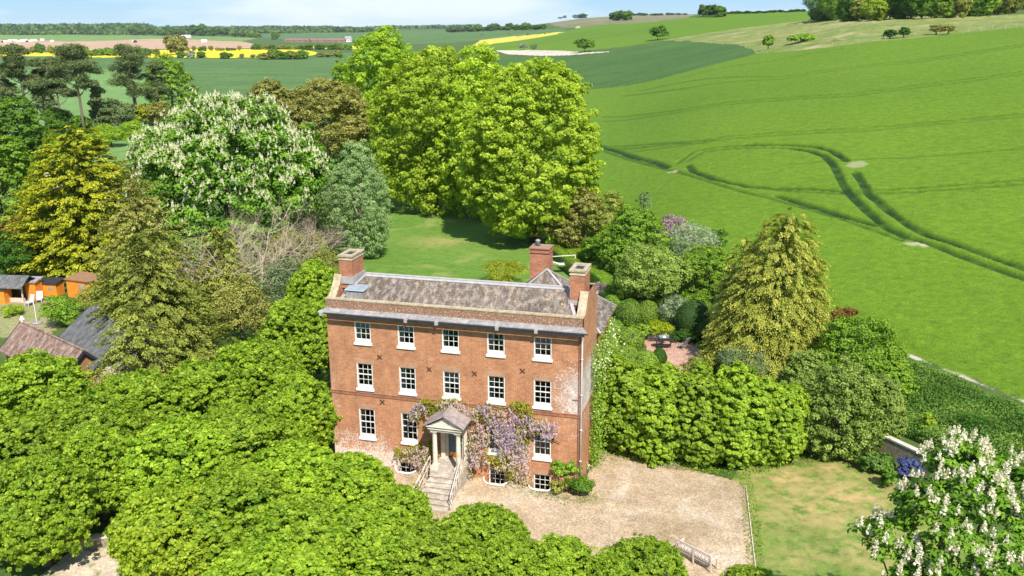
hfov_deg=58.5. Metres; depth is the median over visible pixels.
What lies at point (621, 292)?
shrub
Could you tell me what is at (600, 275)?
hedge
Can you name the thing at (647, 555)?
lime tree
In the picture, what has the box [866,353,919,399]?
elder bush
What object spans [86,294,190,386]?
fir tree
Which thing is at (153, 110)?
shrub
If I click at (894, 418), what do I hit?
elder bush
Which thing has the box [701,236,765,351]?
cypress tree
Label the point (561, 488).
shrub
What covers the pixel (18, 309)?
shrub
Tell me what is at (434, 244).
lawn
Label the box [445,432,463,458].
door
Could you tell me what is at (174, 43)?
tree
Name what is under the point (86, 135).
hedge
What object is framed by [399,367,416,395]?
window
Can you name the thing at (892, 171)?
wheat field
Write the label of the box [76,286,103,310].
shrub
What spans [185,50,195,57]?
tree
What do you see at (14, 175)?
maple tree
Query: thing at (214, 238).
shrub
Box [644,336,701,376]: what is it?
patio
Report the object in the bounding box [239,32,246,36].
tree
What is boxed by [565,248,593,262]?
hedge
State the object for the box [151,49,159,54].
tree
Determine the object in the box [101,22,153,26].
woodland
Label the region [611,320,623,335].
topiary
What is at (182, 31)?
tree
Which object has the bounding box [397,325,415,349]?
window
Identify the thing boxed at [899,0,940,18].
woodland tree
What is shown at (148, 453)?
lime tree
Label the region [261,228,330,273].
shrub
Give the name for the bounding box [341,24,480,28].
woodland
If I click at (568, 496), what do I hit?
long grass
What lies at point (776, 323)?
cypress tree
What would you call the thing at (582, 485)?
shrub
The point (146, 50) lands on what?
tree
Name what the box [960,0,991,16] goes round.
woodland tree
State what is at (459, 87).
beech tree
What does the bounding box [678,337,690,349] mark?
garden chair
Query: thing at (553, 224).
hawthorn
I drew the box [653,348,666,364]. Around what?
topiary
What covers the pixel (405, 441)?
window
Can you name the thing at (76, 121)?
shrub
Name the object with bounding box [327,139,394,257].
birch tree
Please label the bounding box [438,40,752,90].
crop field
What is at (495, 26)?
tree
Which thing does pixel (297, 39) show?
farm building
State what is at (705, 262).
maple tree
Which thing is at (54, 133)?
shrub
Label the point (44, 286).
door
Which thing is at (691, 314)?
topiary
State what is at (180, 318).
fir tree
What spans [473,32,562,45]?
rapeseed field
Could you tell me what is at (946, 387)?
nettles
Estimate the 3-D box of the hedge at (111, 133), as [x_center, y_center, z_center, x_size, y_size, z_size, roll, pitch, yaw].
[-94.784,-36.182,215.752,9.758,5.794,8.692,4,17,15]
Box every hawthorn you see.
[519,43,528,49]
[529,43,538,49]
[539,192,576,245]
[561,186,601,248]
[584,190,634,239]
[881,29,897,38]
[897,27,910,36]
[929,23,942,34]
[941,24,955,33]
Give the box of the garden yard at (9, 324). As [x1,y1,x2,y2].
[0,297,57,337]
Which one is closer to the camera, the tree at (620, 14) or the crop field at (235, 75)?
the crop field at (235, 75)
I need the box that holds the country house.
[318,239,616,511]
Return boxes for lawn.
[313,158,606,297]
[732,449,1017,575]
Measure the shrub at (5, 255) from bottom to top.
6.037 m
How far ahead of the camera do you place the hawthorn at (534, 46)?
696.58 m
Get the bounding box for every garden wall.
[67,534,109,551]
[826,406,1023,519]
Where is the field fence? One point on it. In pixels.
(928, 30)
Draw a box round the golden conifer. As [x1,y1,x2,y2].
[2,125,173,281]
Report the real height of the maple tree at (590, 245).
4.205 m
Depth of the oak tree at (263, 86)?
139.57 m
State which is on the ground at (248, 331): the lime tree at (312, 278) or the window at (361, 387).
the lime tree at (312, 278)
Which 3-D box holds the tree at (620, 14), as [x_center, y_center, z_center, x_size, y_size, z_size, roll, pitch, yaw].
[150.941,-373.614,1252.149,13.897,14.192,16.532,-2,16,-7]
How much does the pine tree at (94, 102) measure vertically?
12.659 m
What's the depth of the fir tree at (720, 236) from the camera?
105.42 m
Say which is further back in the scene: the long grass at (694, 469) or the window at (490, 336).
the long grass at (694, 469)
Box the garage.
[0,316,96,386]
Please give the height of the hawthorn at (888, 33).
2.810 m
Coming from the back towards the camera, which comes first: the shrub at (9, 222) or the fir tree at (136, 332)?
the shrub at (9, 222)
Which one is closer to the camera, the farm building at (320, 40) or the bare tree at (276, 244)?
the bare tree at (276, 244)
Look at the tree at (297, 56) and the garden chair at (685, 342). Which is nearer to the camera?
the garden chair at (685, 342)
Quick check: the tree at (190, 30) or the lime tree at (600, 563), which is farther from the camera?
the tree at (190, 30)
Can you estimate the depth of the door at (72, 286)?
94.26 m
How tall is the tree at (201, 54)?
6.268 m
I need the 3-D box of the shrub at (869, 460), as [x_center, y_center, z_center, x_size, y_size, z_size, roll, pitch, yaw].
[22.609,10.884,56.847,2.424,1.416,1.946,10,19,33]
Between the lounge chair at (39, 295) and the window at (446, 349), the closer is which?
the window at (446, 349)
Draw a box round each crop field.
[0,52,377,105]
[341,28,566,44]
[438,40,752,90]
[477,11,810,51]
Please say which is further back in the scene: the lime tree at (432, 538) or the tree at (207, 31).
the tree at (207, 31)
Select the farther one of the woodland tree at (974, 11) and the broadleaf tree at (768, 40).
the woodland tree at (974, 11)
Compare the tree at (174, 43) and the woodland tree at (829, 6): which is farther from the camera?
the tree at (174, 43)
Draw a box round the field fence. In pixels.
[832,23,1016,44]
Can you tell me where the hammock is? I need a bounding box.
[553,255,575,266]
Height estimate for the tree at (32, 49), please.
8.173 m
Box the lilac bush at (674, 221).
[646,213,697,243]
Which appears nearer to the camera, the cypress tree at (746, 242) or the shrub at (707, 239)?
the cypress tree at (746, 242)
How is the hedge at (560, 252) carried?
on the lawn at (434, 244)
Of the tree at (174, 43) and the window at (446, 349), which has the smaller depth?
the window at (446, 349)
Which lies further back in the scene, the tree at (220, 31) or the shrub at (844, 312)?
the tree at (220, 31)
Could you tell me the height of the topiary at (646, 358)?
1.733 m
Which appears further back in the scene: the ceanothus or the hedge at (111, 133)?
the hedge at (111, 133)
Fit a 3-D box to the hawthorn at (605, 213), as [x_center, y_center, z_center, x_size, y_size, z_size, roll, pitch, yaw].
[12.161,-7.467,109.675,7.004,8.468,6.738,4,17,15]
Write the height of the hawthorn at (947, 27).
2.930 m
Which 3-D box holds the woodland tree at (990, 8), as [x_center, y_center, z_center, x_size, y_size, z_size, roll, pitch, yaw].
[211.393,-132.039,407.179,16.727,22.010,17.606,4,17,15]
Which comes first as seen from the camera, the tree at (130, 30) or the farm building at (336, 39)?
the farm building at (336, 39)
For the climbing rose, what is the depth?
57.44 m
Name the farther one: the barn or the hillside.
the hillside
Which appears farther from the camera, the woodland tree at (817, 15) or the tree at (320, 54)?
the tree at (320, 54)
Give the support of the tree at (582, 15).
on the hillside
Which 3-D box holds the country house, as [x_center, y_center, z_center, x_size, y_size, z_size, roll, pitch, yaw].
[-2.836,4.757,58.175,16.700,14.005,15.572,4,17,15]
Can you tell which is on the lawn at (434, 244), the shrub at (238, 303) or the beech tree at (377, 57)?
the beech tree at (377, 57)
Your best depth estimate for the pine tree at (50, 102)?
278.48 m
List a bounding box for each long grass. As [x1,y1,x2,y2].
[536,490,597,504]
[602,447,738,475]
[740,473,763,566]
[744,447,881,475]
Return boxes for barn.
[59,303,171,384]
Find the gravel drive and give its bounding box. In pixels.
[136,441,754,575]
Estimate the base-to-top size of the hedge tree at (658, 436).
6.690 m
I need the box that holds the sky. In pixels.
[0,0,812,26]
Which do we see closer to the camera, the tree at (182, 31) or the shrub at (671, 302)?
the shrub at (671, 302)
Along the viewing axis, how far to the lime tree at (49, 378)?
58.42 m
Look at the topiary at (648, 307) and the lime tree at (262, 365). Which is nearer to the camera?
the lime tree at (262, 365)
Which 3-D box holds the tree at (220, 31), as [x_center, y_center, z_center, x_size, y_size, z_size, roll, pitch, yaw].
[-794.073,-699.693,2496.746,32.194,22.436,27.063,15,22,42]
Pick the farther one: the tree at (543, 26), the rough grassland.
the tree at (543, 26)
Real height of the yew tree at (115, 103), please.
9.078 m
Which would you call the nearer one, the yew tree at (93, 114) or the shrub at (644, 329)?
the shrub at (644, 329)
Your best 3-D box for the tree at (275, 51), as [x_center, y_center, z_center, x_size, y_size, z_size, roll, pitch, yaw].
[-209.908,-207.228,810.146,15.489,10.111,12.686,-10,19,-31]
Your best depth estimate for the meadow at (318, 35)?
2618.78 m
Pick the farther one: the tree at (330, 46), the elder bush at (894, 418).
the tree at (330, 46)
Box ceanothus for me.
[895,456,923,480]
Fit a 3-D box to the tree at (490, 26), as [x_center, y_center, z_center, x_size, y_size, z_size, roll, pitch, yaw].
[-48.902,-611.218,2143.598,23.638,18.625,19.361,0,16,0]
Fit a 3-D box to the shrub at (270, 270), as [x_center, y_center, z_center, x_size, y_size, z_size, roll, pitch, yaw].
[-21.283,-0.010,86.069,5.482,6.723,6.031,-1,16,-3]
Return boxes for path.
[40,533,122,575]
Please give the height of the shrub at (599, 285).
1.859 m
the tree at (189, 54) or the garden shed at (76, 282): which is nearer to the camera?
the garden shed at (76, 282)
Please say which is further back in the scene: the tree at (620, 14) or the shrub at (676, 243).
the tree at (620, 14)
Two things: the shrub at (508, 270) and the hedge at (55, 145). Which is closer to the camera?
the shrub at (508, 270)
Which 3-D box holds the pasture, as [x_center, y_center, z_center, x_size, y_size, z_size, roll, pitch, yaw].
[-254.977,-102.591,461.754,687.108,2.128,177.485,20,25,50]
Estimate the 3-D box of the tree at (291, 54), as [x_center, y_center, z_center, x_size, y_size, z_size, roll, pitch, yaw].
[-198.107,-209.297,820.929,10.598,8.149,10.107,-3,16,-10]
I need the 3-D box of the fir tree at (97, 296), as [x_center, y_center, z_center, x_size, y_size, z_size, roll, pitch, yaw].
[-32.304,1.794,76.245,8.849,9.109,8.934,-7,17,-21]
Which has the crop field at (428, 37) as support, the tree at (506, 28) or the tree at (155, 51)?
the tree at (506, 28)
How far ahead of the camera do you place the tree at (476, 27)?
2214.52 m
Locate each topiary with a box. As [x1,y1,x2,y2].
[604,294,621,319]
[610,337,619,351]
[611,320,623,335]
[615,298,643,326]
[615,344,638,361]
[616,327,644,349]
[635,350,659,368]
[640,300,660,324]
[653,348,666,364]
[675,299,710,330]
[695,318,714,341]
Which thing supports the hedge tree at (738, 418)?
on the lawn at (807, 512)
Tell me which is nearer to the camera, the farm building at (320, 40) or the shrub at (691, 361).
the shrub at (691, 361)
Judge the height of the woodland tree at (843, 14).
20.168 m
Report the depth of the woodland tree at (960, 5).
379.03 m
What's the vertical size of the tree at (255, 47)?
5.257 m
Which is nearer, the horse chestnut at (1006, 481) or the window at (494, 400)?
the horse chestnut at (1006, 481)
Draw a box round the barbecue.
[655,335,672,345]
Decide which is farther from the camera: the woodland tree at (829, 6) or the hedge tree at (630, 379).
the woodland tree at (829, 6)
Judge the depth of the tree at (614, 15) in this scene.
1263.84 m
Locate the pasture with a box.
[0,69,233,166]
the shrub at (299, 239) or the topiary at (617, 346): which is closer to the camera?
the topiary at (617, 346)
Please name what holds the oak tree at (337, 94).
on the lawn at (434, 244)
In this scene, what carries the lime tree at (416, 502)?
on the gravel drive
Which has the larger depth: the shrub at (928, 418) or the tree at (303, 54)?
the tree at (303, 54)
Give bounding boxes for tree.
[0,44,52,133]
[0,78,17,131]
[0,95,56,172]
[0,134,54,242]
[0,347,93,421]
[0,414,81,505]
[0,450,101,571]
[13,392,151,477]
[27,58,60,124]
[30,46,35,52]
[30,86,57,112]
[34,43,45,52]
[41,43,106,133]
[44,56,77,115]
[46,45,53,52]
[62,423,141,520]
[78,169,212,322]
[79,258,142,314]
[83,228,236,367]
[83,368,189,441]
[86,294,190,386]
[87,86,113,123]
[88,50,95,55]
[89,107,111,127]
[93,48,102,55]
[101,47,110,55]
[102,98,138,126]
[102,476,234,575]
[103,43,153,120]
[107,48,116,55]
[113,411,244,504]
[126,26,137,34]
[138,29,146,34]
[141,61,171,120]
[142,356,251,421]
[144,48,151,55]
[144,53,199,112]
[146,27,153,34]
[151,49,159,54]
[153,27,160,34]
[161,462,289,575]
[163,34,187,53]
[164,25,174,34]
[164,223,293,317]
[165,190,352,314]
[173,402,309,476]
[176,51,184,57]
[179,29,186,34]
[185,24,197,34]
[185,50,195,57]
[185,226,265,331]
[192,23,206,35]
[196,51,205,57]
[201,531,346,575]
[203,27,213,35]
[210,336,307,404]
[216,28,226,35]
[219,52,233,58]
[224,491,360,575]
[237,77,303,154]
[238,436,345,511]
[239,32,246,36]
[250,46,259,49]
[252,32,261,37]
[255,53,269,59]
[255,294,329,378]
[256,370,342,446]
[258,210,349,267]
[266,51,275,59]
[267,48,282,59]
[271,32,280,39]
[278,51,290,59]
[283,76,372,178]
[285,257,337,306]
[286,45,294,49]
[287,50,295,58]
[291,53,301,58]
[295,50,309,58]
[305,43,313,49]
[307,451,395,506]
[313,170,361,239]
[315,52,323,56]
[316,44,326,49]
[319,499,429,575]
[324,52,333,56]
[326,44,333,49]
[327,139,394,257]
[329,25,441,190]
[329,54,365,169]
[333,26,343,32]
[333,43,340,49]
[333,50,341,56]
[344,44,351,49]
[365,43,487,215]
[370,481,433,524]
[372,517,478,575]
[426,41,532,217]
[438,501,530,562]
[455,56,605,247]
[467,532,549,575]
[473,24,482,31]
[486,23,495,30]
[492,23,499,30]
[502,26,510,30]
[511,24,518,29]
[512,532,598,575]
[523,23,531,29]
[538,24,546,28]
[574,38,595,51]
[577,13,587,17]
[579,232,621,266]
[584,549,634,575]
[595,204,673,281]
[595,354,652,454]
[600,532,688,575]
[610,11,620,20]
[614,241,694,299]
[617,10,624,18]
[621,361,696,467]
[622,10,632,19]
[635,190,651,209]
[648,25,668,39]
[667,360,732,470]
[673,243,740,301]
[693,207,834,381]
[697,4,706,15]
[699,4,713,15]
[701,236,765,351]
[702,359,773,468]
[706,4,722,14]
[711,228,728,247]
[714,6,726,16]
[719,563,774,575]
[746,375,811,467]
[762,34,775,48]
[801,0,837,20]
[815,0,841,19]
[835,0,858,21]
[849,0,869,19]
[860,0,891,20]
[886,0,919,19]
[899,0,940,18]
[926,0,956,17]
[942,0,973,17]
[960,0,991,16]
[972,0,1003,15]
[991,0,1013,14]
[1003,0,1023,14]
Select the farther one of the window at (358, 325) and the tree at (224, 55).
the tree at (224, 55)
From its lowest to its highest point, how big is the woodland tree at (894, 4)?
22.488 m
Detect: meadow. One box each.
[0,34,253,41]
[261,32,348,38]
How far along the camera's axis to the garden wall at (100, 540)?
48.85 m
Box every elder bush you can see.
[775,348,835,422]
[789,351,887,464]
[814,315,909,397]
[842,372,909,449]
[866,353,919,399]
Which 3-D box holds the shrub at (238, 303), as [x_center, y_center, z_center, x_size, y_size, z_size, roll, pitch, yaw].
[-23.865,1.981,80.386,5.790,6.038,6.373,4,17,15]
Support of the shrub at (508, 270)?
on the lawn at (434, 244)
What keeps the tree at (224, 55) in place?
on the crop field at (235, 75)
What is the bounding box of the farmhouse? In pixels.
[345,36,351,41]
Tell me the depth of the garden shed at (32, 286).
93.77 m
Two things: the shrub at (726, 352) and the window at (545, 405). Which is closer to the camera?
the window at (545, 405)
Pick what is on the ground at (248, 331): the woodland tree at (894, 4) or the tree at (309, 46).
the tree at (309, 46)
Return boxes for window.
[354,322,371,345]
[356,363,374,391]
[359,409,376,440]
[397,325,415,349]
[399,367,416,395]
[400,458,414,471]
[401,413,418,445]
[441,329,459,353]
[442,372,460,400]
[486,333,505,357]
[486,376,505,405]
[487,423,504,455]
[489,468,504,483]
[532,337,552,362]
[532,380,551,410]
[532,428,551,461]
[534,474,550,489]
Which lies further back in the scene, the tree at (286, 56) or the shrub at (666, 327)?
the tree at (286, 56)
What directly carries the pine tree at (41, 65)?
on the pasture
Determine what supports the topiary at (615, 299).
on the ground at (248, 331)
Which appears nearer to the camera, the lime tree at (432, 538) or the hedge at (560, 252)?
the lime tree at (432, 538)
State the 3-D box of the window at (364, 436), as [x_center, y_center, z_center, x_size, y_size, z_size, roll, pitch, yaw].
[-9.079,8.579,57.710,1.190,2.070,0.390,4,17,15]
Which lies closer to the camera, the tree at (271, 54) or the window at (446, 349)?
the window at (446, 349)
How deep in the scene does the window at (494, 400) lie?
54.76 m
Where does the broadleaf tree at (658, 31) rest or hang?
on the crop field at (614, 35)
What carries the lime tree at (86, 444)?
on the ground at (248, 331)
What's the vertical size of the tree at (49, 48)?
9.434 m
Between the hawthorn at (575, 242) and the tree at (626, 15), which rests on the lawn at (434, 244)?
the hawthorn at (575, 242)
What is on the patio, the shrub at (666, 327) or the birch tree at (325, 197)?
the shrub at (666, 327)
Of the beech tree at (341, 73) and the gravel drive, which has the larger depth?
the beech tree at (341, 73)
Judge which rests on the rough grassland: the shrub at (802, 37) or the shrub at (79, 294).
the shrub at (802, 37)
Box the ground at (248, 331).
[0,9,1023,575]
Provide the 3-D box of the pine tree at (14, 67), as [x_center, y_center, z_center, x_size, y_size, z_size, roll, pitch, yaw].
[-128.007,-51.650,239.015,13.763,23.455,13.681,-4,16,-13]
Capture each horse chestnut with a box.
[124,85,329,273]
[295,122,341,234]
[847,424,1023,575]
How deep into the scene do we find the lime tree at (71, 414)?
52.63 m
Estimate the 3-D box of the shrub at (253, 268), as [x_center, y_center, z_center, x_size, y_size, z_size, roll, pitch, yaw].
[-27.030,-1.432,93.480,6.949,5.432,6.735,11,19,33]
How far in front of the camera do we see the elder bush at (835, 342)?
66.27 m
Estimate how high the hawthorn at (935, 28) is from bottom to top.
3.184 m
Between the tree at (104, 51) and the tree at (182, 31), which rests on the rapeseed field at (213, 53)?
the tree at (104, 51)
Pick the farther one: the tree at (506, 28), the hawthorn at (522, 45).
the tree at (506, 28)
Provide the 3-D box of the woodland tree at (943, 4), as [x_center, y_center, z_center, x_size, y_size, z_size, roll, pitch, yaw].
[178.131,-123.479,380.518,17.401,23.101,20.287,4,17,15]
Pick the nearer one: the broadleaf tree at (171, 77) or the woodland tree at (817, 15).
the broadleaf tree at (171, 77)
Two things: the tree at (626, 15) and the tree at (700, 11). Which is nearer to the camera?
the tree at (700, 11)
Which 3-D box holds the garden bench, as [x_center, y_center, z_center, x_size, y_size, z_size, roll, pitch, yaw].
[9.546,13.709,47.316,0.716,0.988,2.311,-14,21,-39]
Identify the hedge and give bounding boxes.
[47,136,69,164]
[81,132,102,152]
[90,123,127,146]
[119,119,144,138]
[553,244,581,275]
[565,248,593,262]
[590,265,613,289]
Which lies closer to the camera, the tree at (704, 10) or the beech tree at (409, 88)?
the beech tree at (409, 88)
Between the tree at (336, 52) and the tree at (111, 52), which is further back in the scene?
the tree at (111, 52)
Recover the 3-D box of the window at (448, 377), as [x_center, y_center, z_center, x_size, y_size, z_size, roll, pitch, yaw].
[-3.630,5.897,55.393,1.190,1.770,0.390,4,17,15]
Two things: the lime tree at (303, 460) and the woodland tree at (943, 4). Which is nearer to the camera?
the lime tree at (303, 460)
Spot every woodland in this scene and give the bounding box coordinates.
[0,22,148,29]
[0,27,376,34]
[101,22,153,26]
[150,25,335,29]
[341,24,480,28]
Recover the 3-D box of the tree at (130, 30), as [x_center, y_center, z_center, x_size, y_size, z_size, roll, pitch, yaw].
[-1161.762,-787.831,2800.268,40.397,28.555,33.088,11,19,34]
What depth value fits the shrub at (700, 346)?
76.09 m
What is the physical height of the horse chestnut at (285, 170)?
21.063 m
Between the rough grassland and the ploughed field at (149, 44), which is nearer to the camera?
the rough grassland
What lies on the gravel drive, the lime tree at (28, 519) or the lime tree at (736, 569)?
the lime tree at (736, 569)
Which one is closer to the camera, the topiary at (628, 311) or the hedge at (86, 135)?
the topiary at (628, 311)
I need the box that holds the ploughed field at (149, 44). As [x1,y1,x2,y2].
[0,39,251,49]
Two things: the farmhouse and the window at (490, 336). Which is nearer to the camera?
the window at (490, 336)
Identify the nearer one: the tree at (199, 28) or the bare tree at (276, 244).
the bare tree at (276, 244)
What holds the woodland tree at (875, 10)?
on the rough grassland
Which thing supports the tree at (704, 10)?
on the crop field at (614, 35)
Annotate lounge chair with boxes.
[24,294,34,306]
[35,291,42,302]
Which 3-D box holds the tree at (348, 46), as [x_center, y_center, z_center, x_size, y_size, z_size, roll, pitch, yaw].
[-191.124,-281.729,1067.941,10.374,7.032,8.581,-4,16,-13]
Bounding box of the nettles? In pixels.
[904,357,1023,476]
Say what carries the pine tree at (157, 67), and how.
on the pasture
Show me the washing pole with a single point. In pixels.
(36, 322)
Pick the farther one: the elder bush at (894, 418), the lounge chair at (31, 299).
the lounge chair at (31, 299)
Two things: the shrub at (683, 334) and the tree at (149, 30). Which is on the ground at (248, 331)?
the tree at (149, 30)
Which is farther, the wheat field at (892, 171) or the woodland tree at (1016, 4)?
the woodland tree at (1016, 4)
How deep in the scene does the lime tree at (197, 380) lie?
58.39 m
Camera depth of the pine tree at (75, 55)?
232.19 m
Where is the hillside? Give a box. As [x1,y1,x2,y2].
[549,14,693,27]
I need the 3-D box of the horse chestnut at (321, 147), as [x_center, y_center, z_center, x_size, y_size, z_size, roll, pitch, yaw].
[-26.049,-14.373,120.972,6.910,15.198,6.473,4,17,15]
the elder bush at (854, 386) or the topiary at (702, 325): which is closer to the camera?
the elder bush at (854, 386)
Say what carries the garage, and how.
on the ground at (248, 331)
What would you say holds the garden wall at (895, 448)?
on the ground at (248, 331)
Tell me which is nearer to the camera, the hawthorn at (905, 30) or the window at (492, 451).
the window at (492, 451)
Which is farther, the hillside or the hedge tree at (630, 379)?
the hillside
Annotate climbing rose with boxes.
[589,316,629,471]
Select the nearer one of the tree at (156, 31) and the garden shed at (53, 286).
the garden shed at (53, 286)
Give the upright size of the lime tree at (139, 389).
6.138 m
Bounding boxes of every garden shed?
[0,275,35,302]
[0,289,12,303]
[25,276,43,299]
[42,277,64,296]
[64,271,102,297]
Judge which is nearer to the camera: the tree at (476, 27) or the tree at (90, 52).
the tree at (90, 52)
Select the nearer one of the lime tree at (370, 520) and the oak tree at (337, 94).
the lime tree at (370, 520)
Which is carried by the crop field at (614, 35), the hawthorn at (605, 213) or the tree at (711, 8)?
the tree at (711, 8)
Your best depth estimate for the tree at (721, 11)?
763.49 m
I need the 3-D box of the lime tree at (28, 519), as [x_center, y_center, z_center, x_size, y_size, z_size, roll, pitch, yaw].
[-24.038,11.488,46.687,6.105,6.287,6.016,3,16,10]
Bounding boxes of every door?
[42,285,46,295]
[69,282,77,297]
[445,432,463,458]
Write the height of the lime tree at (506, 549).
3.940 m
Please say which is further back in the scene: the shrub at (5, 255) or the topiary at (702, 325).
the shrub at (5, 255)
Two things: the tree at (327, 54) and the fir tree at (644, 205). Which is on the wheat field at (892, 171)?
the fir tree at (644, 205)
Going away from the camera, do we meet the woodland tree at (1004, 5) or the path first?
the path
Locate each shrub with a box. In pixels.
[0,204,41,247]
[0,230,36,274]
[0,304,24,317]
[38,107,73,131]
[38,294,87,326]
[50,131,61,140]
[69,115,93,133]
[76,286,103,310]
[130,103,152,123]
[145,100,172,124]
[186,218,241,251]
[207,274,273,340]
[227,248,284,292]
[254,253,307,303]
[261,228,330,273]
[302,246,339,272]
[481,259,527,281]
[520,216,560,238]
[544,448,582,478]
[548,479,570,493]
[564,474,595,493]
[594,281,609,295]
[602,280,630,299]
[625,283,646,298]
[629,323,653,336]
[646,289,673,307]
[649,319,674,341]
[654,294,688,324]
[666,219,723,249]
[667,232,695,263]
[669,328,700,341]
[672,292,710,307]
[679,355,708,373]
[696,340,722,357]
[715,339,771,375]
[786,33,816,41]
[828,306,860,321]
[853,451,896,471]
[878,467,899,487]
[919,412,936,429]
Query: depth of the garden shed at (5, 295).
92.48 m
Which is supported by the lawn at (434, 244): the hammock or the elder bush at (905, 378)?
the hammock
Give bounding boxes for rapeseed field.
[3,49,316,57]
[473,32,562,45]
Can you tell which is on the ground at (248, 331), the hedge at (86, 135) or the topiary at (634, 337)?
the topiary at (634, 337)
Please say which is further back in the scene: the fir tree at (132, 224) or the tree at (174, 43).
the tree at (174, 43)
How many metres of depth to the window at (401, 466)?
57.84 m
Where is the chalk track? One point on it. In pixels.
(537, 52)
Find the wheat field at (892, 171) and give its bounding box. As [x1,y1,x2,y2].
[534,28,1023,400]
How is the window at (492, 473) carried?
in the country house
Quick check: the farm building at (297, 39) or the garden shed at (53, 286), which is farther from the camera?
the farm building at (297, 39)
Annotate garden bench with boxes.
[675,538,718,572]
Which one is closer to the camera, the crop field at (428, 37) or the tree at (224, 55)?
the tree at (224, 55)
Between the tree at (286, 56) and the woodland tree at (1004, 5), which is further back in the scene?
the tree at (286, 56)
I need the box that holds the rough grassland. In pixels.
[664,14,1023,53]
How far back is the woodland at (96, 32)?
3131.59 m
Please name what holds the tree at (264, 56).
on the crop field at (235, 75)
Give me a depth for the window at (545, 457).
54.96 m
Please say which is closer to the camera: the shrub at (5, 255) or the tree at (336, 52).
the shrub at (5, 255)
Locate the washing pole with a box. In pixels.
[31,301,41,324]
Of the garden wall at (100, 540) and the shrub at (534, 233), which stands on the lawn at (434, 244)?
the shrub at (534, 233)
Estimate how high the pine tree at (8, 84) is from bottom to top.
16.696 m
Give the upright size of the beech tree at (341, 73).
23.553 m
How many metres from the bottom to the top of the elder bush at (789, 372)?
5.507 m
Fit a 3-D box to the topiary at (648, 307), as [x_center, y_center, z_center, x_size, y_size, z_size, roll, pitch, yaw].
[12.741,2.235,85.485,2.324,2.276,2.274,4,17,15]
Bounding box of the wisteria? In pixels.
[393,397,559,487]
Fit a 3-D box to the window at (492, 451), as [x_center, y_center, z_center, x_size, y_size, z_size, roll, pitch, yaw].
[-0.896,9.156,55.553,1.190,2.070,0.390,4,17,15]
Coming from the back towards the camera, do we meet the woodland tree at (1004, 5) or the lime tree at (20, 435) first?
the woodland tree at (1004, 5)
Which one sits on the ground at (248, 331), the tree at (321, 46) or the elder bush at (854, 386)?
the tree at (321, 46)
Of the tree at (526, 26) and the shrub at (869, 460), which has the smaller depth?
the shrub at (869, 460)
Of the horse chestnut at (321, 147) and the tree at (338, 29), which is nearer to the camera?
the horse chestnut at (321, 147)
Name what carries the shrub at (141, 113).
on the pasture
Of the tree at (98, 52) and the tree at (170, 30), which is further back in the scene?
the tree at (170, 30)
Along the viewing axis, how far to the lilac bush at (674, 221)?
106.26 m
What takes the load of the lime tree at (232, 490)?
on the gravel drive
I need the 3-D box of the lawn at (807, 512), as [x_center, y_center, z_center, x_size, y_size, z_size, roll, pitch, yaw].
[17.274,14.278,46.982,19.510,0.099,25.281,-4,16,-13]
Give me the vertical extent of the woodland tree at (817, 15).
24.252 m
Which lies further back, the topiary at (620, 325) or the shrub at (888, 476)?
the topiary at (620, 325)
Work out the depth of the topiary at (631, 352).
73.95 m
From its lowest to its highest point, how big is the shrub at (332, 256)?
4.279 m
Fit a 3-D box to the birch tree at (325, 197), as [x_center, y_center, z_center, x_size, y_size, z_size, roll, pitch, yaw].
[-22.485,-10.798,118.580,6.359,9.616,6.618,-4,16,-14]
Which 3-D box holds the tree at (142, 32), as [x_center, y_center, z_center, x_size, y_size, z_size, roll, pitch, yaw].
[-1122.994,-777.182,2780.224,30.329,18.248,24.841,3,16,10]
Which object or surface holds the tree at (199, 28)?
on the ground at (248, 331)
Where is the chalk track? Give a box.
[497,50,608,55]
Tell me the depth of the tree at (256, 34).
2233.93 m
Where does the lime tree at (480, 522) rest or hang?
on the gravel drive
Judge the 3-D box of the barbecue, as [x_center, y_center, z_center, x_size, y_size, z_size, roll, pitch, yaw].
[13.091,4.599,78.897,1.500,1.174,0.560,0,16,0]
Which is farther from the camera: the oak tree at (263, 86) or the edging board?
the oak tree at (263, 86)
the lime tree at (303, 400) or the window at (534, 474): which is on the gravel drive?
the lime tree at (303, 400)
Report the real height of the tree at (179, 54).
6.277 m
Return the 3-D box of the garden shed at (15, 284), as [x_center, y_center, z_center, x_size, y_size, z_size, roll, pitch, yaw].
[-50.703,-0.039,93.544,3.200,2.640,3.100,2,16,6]
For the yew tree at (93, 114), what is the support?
on the pasture
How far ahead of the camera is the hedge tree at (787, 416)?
56.31 m
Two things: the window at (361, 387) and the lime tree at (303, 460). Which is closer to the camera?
the lime tree at (303, 460)
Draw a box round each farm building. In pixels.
[285,38,309,41]
[310,38,327,41]
[328,38,345,41]
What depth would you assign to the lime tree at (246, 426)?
51.36 m
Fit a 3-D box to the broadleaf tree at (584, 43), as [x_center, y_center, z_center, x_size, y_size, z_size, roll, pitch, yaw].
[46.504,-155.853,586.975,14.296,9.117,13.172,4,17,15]
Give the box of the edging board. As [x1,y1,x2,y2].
[745,485,755,566]
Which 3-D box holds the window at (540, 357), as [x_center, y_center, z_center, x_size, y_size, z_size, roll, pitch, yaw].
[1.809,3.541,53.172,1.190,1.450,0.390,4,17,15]

